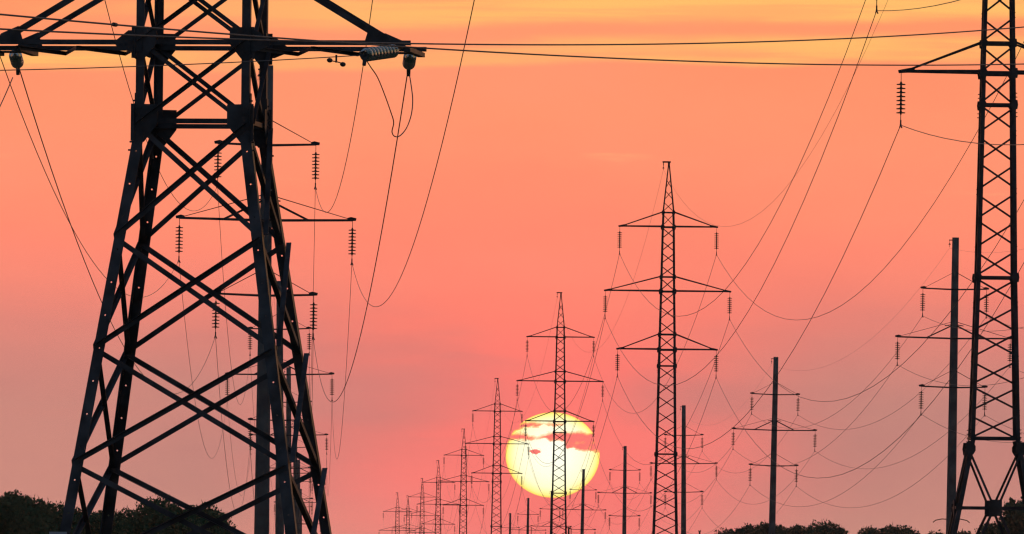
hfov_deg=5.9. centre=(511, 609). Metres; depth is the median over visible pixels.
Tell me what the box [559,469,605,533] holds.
concrete pole
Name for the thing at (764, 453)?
power line
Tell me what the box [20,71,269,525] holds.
power line
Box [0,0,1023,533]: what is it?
sky
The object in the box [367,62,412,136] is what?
jumper wire
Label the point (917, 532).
broadleaf tree
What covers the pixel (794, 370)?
earth wire
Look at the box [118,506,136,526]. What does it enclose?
broadleaf tree
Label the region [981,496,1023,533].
broadleaf tree
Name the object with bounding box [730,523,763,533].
broadleaf tree
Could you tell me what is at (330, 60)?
power line
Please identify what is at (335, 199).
power line
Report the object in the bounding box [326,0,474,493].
power line
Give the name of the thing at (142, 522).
broadleaf tree
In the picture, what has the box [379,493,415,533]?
lattice pylon
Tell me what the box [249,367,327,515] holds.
concrete pole
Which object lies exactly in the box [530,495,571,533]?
concrete pole
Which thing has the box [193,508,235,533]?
broadleaf tree
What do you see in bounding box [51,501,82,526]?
broadleaf tree
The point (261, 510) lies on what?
concrete pole
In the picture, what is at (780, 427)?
power line
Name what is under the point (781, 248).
power line
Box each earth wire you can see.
[396,3,886,523]
[510,248,1021,524]
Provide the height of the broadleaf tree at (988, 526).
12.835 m
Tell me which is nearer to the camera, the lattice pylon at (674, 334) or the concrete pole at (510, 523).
the lattice pylon at (674, 334)
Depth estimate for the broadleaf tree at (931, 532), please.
1309.47 m
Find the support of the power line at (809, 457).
hanging from the concrete pole at (952, 447)
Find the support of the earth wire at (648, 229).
hanging from the lattice pylon at (993, 508)
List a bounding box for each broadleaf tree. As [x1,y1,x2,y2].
[0,489,35,533]
[6,495,75,533]
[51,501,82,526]
[81,509,133,533]
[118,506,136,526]
[119,494,210,533]
[183,499,217,523]
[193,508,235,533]
[714,527,735,533]
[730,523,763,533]
[754,522,781,533]
[776,524,788,533]
[784,524,807,533]
[802,519,847,533]
[857,525,884,533]
[866,523,913,533]
[899,525,919,533]
[928,529,943,533]
[957,528,971,533]
[974,522,991,533]
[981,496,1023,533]
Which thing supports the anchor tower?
on the ground
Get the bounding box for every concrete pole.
[175,65,355,533]
[225,281,333,533]
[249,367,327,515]
[274,460,315,533]
[291,421,325,532]
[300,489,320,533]
[502,513,519,533]
[509,498,545,533]
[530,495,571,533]
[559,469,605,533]
[597,446,651,533]
[650,405,717,533]
[731,357,816,533]
[895,237,1011,533]
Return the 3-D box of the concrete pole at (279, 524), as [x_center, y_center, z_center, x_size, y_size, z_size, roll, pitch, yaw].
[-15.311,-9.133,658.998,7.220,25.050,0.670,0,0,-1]
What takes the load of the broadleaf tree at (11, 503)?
on the ground
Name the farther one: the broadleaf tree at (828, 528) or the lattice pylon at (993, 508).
the broadleaf tree at (828, 528)
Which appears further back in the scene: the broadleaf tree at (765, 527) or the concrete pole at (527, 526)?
the concrete pole at (527, 526)
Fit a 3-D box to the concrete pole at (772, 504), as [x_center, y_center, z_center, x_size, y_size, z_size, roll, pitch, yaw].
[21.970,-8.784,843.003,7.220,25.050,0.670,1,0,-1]
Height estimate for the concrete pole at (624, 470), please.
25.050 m
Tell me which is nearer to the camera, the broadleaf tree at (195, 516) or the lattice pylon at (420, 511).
the broadleaf tree at (195, 516)
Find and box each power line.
[0,13,1023,65]
[0,26,1023,45]
[0,55,363,70]
[0,56,274,527]
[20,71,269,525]
[105,1,272,489]
[309,0,372,484]
[309,76,407,513]
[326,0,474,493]
[383,0,865,533]
[403,0,958,533]
[419,42,1023,529]
[439,200,1023,531]
[441,125,1023,533]
[481,263,1023,532]
[518,316,1022,533]
[537,317,1022,532]
[555,364,1021,532]
[601,369,1023,533]
[611,415,1023,533]
[637,415,1021,533]
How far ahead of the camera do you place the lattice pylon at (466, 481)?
1600.60 m
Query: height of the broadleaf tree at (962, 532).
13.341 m
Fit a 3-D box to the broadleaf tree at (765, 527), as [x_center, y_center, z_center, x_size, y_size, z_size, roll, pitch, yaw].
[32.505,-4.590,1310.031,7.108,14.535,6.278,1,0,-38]
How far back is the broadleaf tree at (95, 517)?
703.76 m
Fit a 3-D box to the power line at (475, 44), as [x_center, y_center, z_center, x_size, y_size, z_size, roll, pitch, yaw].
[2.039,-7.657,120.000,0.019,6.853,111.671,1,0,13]
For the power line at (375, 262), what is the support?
hanging from the anchor tower
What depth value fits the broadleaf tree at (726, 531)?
1318.88 m
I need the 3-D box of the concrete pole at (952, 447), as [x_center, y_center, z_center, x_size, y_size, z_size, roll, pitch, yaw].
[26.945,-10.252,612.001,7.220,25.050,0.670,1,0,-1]
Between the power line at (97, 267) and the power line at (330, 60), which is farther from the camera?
the power line at (97, 267)
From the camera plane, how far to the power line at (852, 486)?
680.57 m
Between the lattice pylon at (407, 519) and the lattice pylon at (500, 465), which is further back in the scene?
the lattice pylon at (407, 519)
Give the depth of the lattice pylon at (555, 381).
949.59 m
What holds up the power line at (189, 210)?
hanging from the anchor tower
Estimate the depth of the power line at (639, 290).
524.17 m
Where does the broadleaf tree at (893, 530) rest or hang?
on the ground
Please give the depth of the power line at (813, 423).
790.59 m
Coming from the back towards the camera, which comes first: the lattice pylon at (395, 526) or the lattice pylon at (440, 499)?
the lattice pylon at (395, 526)
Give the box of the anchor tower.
[0,0,426,533]
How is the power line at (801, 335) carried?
hanging from the lattice pylon at (993, 508)
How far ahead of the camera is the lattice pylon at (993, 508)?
332.43 m
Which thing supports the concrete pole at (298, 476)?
on the ground
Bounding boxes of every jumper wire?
[0,77,12,105]
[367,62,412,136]
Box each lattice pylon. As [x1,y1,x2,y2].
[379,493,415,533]
[394,495,423,533]
[403,478,439,533]
[416,460,459,533]
[437,429,489,533]
[465,378,529,533]
[516,292,603,533]
[603,161,731,533]
[875,0,1023,533]
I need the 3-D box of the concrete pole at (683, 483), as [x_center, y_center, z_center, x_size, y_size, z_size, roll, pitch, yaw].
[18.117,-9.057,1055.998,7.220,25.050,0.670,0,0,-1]
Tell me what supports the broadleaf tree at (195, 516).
on the ground
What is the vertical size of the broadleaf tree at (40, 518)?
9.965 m
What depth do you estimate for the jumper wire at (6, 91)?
159.97 m
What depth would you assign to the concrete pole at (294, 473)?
1162.81 m
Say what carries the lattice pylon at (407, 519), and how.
on the ground
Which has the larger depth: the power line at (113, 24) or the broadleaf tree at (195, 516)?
the broadleaf tree at (195, 516)
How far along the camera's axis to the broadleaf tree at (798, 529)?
1289.63 m
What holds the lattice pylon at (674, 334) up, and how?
on the ground
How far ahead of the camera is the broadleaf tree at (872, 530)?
1299.43 m

